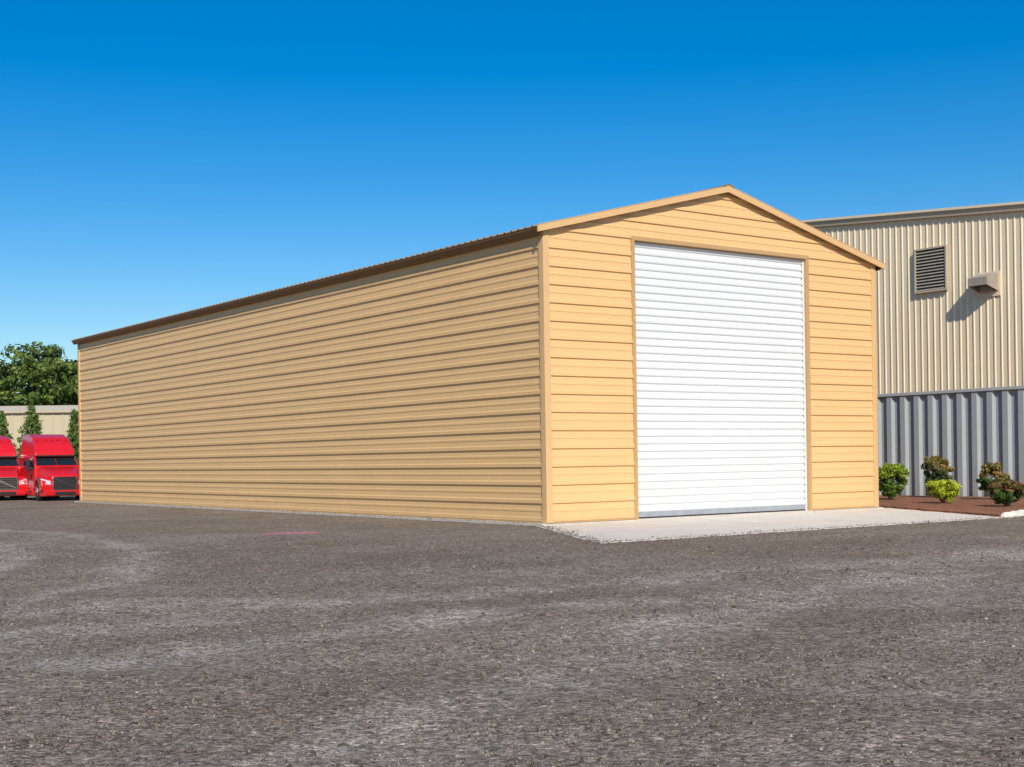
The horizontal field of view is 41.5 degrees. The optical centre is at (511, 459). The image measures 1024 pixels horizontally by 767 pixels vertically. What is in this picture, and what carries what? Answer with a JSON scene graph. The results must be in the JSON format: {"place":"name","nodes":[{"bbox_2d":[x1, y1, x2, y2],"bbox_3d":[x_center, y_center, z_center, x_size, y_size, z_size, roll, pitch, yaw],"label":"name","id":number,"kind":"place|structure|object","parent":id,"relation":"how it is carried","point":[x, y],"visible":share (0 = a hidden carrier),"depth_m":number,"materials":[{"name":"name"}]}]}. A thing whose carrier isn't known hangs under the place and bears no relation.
{"place":"outdoors","nodes":[
{"label":"outdoors","id":0,"kind":"place"},
{"bbox_2d":[0,405,78,454],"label":"distant warehouse","id":1,"kind":"structure","parent":0,"point":[54,418],"depth_m":95.09,"materials":[{"name":"beige metal"}]},
{"bbox_2d":[72,227,536,341],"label":"soffit","id":2,"kind":"structure","parent":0,"point":[327,279],"depth_m":42.61,"materials":[{"name":"brown metal"}]},
{"bbox_2d":[72,225,536,340],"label":"roof","id":3,"kind":"structure","parent":2,"relation":"on","point":[327,277],"depth_m":42.55,"materials":[{"name":"metal"}]},
{"bbox_2d":[697,184,734,191],"bbox_3d":[-4.620,-7.580,52.904,0.440,0.104,36.600,-1,0,-36],"label":"ridge cap","id":4,"kind":"object","parent":3,"relation":"on","point":[719,186],"visible":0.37,"depth_m":38.22,"materials":[{"name":"metal"}]},
{"bbox_2d":[72,226,541,344],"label":"eave fascia","id":5,"kind":"structure","parent":2,"relation":"attached to","point":[532,232],"depth_m":42.68,"materials":[{"name":"brown metal"}]},
{"bbox_2d":[0,495,1023,766],"bbox_3d":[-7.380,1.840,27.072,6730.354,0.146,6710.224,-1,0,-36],"label":"ground","id":6,"kind":"structure","parent":0,"point":[64,525],"depth_m":12.87,"materials":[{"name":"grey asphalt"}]},
{"bbox_2d":[0,410,19,458],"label":"conifer tree","id":7,"kind":"object","parent":6,"relation":"on","point":[4,424],"visible":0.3,"depth_m":81.87,"materials":[{"name":"green plant"}]},
{"bbox_2d":[0,436,25,499],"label":"semi truck","id":8,"kind":"object","parent":6,"relation":"on","point":[12,482],"visible":0.92,"depth_m":69.58,"materials":[{"name":"red paint"}]},
{"bbox_2d":[15,403,41,495],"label":"conifer tree","id":9,"kind":"object","parent":6,"relation":"on","point":[32,425],"visible":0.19,"depth_m":79.82,"materials":[{"name":"green plant"}]},
{"bbox_2d":[0,341,77,405],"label":"distant trees","id":10,"kind":"object","parent":6,"relation":"on","point":[52,379],"visible":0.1,"depth_m":114.28,"materials":[{"name":"green plant"}]},
{"bbox_2d":[10,434,79,500],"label":"semi truck","id":11,"kind":"object","parent":6,"relation":"on","point":[48,466],"visible":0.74,"depth_m":68.41,"materials":[{"name":"red paint"}]},
{"bbox_2d":[65,409,78,464],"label":"conifer tree","id":12,"kind":"object","parent":6,"relation":"on","point":[73,434],"visible":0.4,"depth_m":78.80,"materials":[{"name":"green plant"}]},
{"bbox_2d":[75,501,875,525],"bbox_3d":[-4.566,1.835,52.979,13.350,0.265,36.380,-1,0,-36],"label":"foundation","id":13,"kind":"object","parent":6,"relation":"on","point":[450,520],"visible":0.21,"depth_m":41.14,"materials":[{"name":"concrete"}]},
{"bbox_2d":[82,500,541,522],"bbox_3d":[-9.718,1.760,49.097,0.042,0.048,35.825,-1,0,-36],"label":"base trim","id":14,"kind":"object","parent":13,"relation":"on","point":[335,512],"visible":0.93,"depth_m":43.03,"materials":[{"name":"beige metal"}]},
{"bbox_2d":[79,306,241,507],"bbox_3d":[-15.158,-1.938,56.498,0.041,7.515,17.800,-1,0,-36],"label":"side wall rear half","id":15,"kind":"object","parent":14,"relation":"on","point":[160,419],"visible":0.98,"depth_m":55.11,"materials":[{"name":"beige paint"}]},
{"bbox_2d":[238,234,541,521],"bbox_3d":[-4.553,-2.095,41.893,0.041,7.515,18.300,-1,0,-36],"label":"side wall front half","id":16,"kind":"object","parent":14,"relation":"on","point":[412,390],"visible":0.99,"depth_m":40.08,"materials":[{"name":"beige paint"}]},
{"bbox_2d":[538,234,545,522],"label":"corner trim side","id":17,"kind":"structure","parent":16,"relation":"attached to","point":[541,376],"depth_m":34.52,"materials":[{"name":"beige metal"}]},
{"bbox_2d":[553,518,634,522],"bbox_3d":[2.157,1.584,35.388,2.783,0.048,0.042,-1,0,-36],"label":"base trim","id":18,"kind":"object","parent":13,"relation":"on","point":[593,520],"visible":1,"depth_m":35.33,"materials":[{"name":"beige metal"}]},
{"bbox_2d":[549,192,874,521],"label":"front wall","id":19,"kind":"structure","parent":13,"relation":"on","point":[591,342],"depth_m":36.15,"materials":[{"name":"beige metal"}]},
{"bbox_2d":[541,229,552,522],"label":"corner trim","id":20,"kind":"structure","parent":19,"relation":"attached to","point":[547,378],"depth_m":34.46,"materials":[{"name":"beige metal"}]},
{"bbox_2d":[537,186,728,231],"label":"rake trim","id":21,"kind":"structure","parent":19,"relation":"attached to","point":[609,213],"depth_m":35.95,"materials":[{"name":"beige metal"}]},
{"bbox_2d":[536,185,728,224],"bbox_3d":[3.356,-6.851,36.173,6.779,1.722,0.135,-1,0,-36],"label":"rake cap","id":22,"kind":"object","parent":21,"relation":"on","point":[631,205],"visible":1,"depth_m":35.97,"materials":[{"name":"brown metal"}]},
{"bbox_2d":[630,240,638,519],"bbox_3d":[3.240,-2.143,36.286,0.110,7.510,0.214,-1,0,-36],"label":"door trim","id":23,"kind":"structure","parent":19,"relation":"attached to","point":[634,381],"depth_m":36.19,"materials":[{"name":"beige metal"}]},
{"bbox_2d":[630,236,808,259],"bbox_3d":[5.963,-5.994,38.304,6.980,0.110,0.216,-1,0,-36],"label":"door trim top","id":24,"kind":"structure","parent":19,"relation":"attached to","point":[713,247],"depth_m":38.09,"materials":[{"name":"beige metal"}]},
{"bbox_2d":[727,192,876,266],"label":"soffit","id":25,"kind":"structure","parent":19,"relation":"attached to","point":[794,225],"depth_m":40.02,"materials":[{"name":"brown metal"}]},
{"bbox_3d":[-1.869,-6.762,54.891,6.773,1.753,36.495,-1,0,-36],"label":"roof","id":26,"kind":"object","parent":25,"relation":"attached to","visible":0},
{"bbox_2d":[729,185,884,263],"bbox_3d":[8.842,-6.933,40.159,6.779,1.722,0.135,-1,0,-36],"label":"rake cap","id":27,"kind":"object","parent":26,"relation":"attached to","point":[807,224],"visible":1,"depth_m":40.01,"materials":[{"name":"brown metal"}]},
{"bbox_2d":[728,186,884,268],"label":"rake trim","id":28,"kind":"structure","parent":19,"relation":"attached to","point":[795,222],"depth_m":39.98,"materials":[{"name":"beige metal"}]},
{"bbox_2d":[802,259,811,510],"bbox_3d":[8.797,-2.226,40.324,0.110,7.510,0.214,-1,0,-36],"label":"door trim","id":29,"kind":"structure","parent":19,"relation":"attached to","point":[807,385],"depth_m":40.24,"materials":[{"name":"beige metal"}]},
{"bbox_2d":[635,242,804,511],"bbox_3d":[5.983,-2.269,38.353,6.760,7.320,0.046,-1,0,-36],"label":"roll up door","id":30,"kind":"structure","parent":29,"relation":"attached to","point":[720,383],"depth_m":38.23,"materials":[{"name":"white metal"}]},
{"bbox_2d":[639,505,805,516],"bbox_3d":[6.043,1.443,38.345,6.720,0.135,0.055,-1,0,-36],"label":"door bottom bar","id":31,"kind":"object","parent":30,"relation":"attached to","point":[713,511],"depth_m":38.20,"materials":[{"name":"white metal"}]},
{"bbox_2d":[639,509,804,518],"bbox_3d":[6.045,1.528,38.345,6.720,0.045,0.045,-1,0,-36],"label":"door seal","id":32,"kind":"object","parent":31,"relation":"attached to","point":[721,513],"depth_m":38.20,"materials":[{"name":"black rubber"}]},
{"bbox_2d":[802,259,806,509],"bbox_3d":[8.724,-2.235,40.289,0.050,7.490,0.025,-1,0,-36],"label":"door guide","id":33,"kind":"object","parent":29,"relation":"attached to","point":[804,384],"depth_m":40.28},
{"bbox_2d":[870,264,878,506],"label":"corner trim","id":34,"kind":"structure","parent":19,"relation":"attached to","point":[874,385],"depth_m":42.01,"materials":[{"name":"beige metal"}]},
{"bbox_2d":[812,506,873,509],"bbox_3d":[10.090,1.466,41.153,2.863,0.048,0.042,-1,0,-36],"label":"base trim","id":35,"kind":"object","parent":13,"relation":"on","point":[843,508],"visible":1,"depth_m":41.15,"materials":[{"name":"beige metal"}]},
{"bbox_2d":[540,520,636,525],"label":"front curb","id":36,"kind":"structure","parent":6,"relation":"on","point":[587,522],"depth_m":35.09,"materials":[{"name":"concrete"}]},
{"bbox_2d":[536,508,1002,543],"bbox_3d":[6.580,1.646,35.119,17.326,0.114,7.512,-1,0,-36],"label":"concrete apron","id":37,"kind":"object","parent":6,"relation":"on","point":[668,529],"visible":0.66,"depth_m":33.83,"materials":[{"name":"grey concrete"}]},
{"bbox_2d":[636,510,812,520],"bbox_3d":[6.113,1.579,38.252,6.960,0.060,0.175,-1,0,-36],"label":"door sill","id":38,"kind":"structure","parent":37,"relation":"on","point":[721,515],"depth_m":37.96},
{"bbox_2d":[813,507,883,511],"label":"front curb","id":39,"kind":"structure","parent":6,"relation":"on","point":[848,509],"depth_m":41.09,"materials":[{"name":"concrete"}]},
{"bbox_2d":[877,386,1023,496],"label":"metal fence","id":40,"kind":"object","parent":6,"relation":"on","point":[967,434],"visible":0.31,"depth_m":51.85,"materials":[{"name":"grey metal"}]},
{"bbox_2d":[879,495,1023,516],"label":"mulch bed","id":41,"kind":"object","parent":6,"relation":"on","point":[976,505],"visible":0.16,"depth_m":42.91,"materials":[{"name":"brown wood"}]},
{"bbox_2d":[878,462,910,499],"bbox_3d":[13.644,0.765,48.808,1.442,1.386,1.211,-1,0,-3],"label":"shrub","id":42,"kind":"object","parent":41,"relation":"on","point":[889,473],"visible":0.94,"depth_m":48.52,"materials":[{"name":"green plant"}]},
{"bbox_2d":[920,455,954,489],"bbox_3d":[15.937,0.601,50.557,1.264,1.640,1.265,-1,0,-36],"label":"shrub","id":43,"kind":"object","parent":41,"relation":"on","point":[933,464],"visible":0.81,"depth_m":50.34,"materials":[{"name":"green plant"}]},
{"bbox_2d":[925,479,961,502],"bbox_3d":[14.230,1.035,44.587,1.073,0.828,1.158,-1,0,-9],"label":"shrub","id":44,"kind":"object","parent":41,"relation":"on","point":[936,489],"visible":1,"depth_m":44.29,"materials":[{"name":"green plant"}]},
{"bbox_2d":[976,461,1009,498],"bbox_3d":[16.900,0.710,47.477,1.139,1.398,1.045,-1,0,43],"label":"shrub","id":45,"kind":"object","parent":41,"relation":"on","point":[994,469],"visible":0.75,"depth_m":47.34,"materials":[{"name":"green plant"}]},
{"bbox_2d":[988,477,1023,506],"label":"shrub","id":46,"kind":"object","parent":41,"relation":"on","point":[1005,492],"visible":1,"depth_m":40.75,"materials":[{"name":"green plant"}]},
{"bbox_2d":[1001,509,1023,516],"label":"border rocks","id":47,"kind":"object","parent":6,"relation":"on","point":[1014,513],"visible":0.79,"depth_m":35.78,"materials":[{"name":"stone"}]},
{"bbox_2d":[0,0,1023,392],"label":"sky","id":48,"kind":"structure","parent":0,"point":[159,158],"materials":[{"name":"blue"}]},
{"bbox_2d":[801,201,1023,393],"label":"beige warehouse","id":49,"kind":"structure","parent":0,"point":[949,298],"depth_m":52.74,"materials":[{"name":"metal"}]},
{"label":"back wall","id":50,"kind":"object","parent":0,"visible":0},
{"bbox_2d":[77,344,81,500],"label":"corner trim rear","id":51,"kind":"structure","parent":50,"relation":"attached to","point":[79,417],"depth_m":63.60,"materials":[{"name":"beige metal"}]}
]}

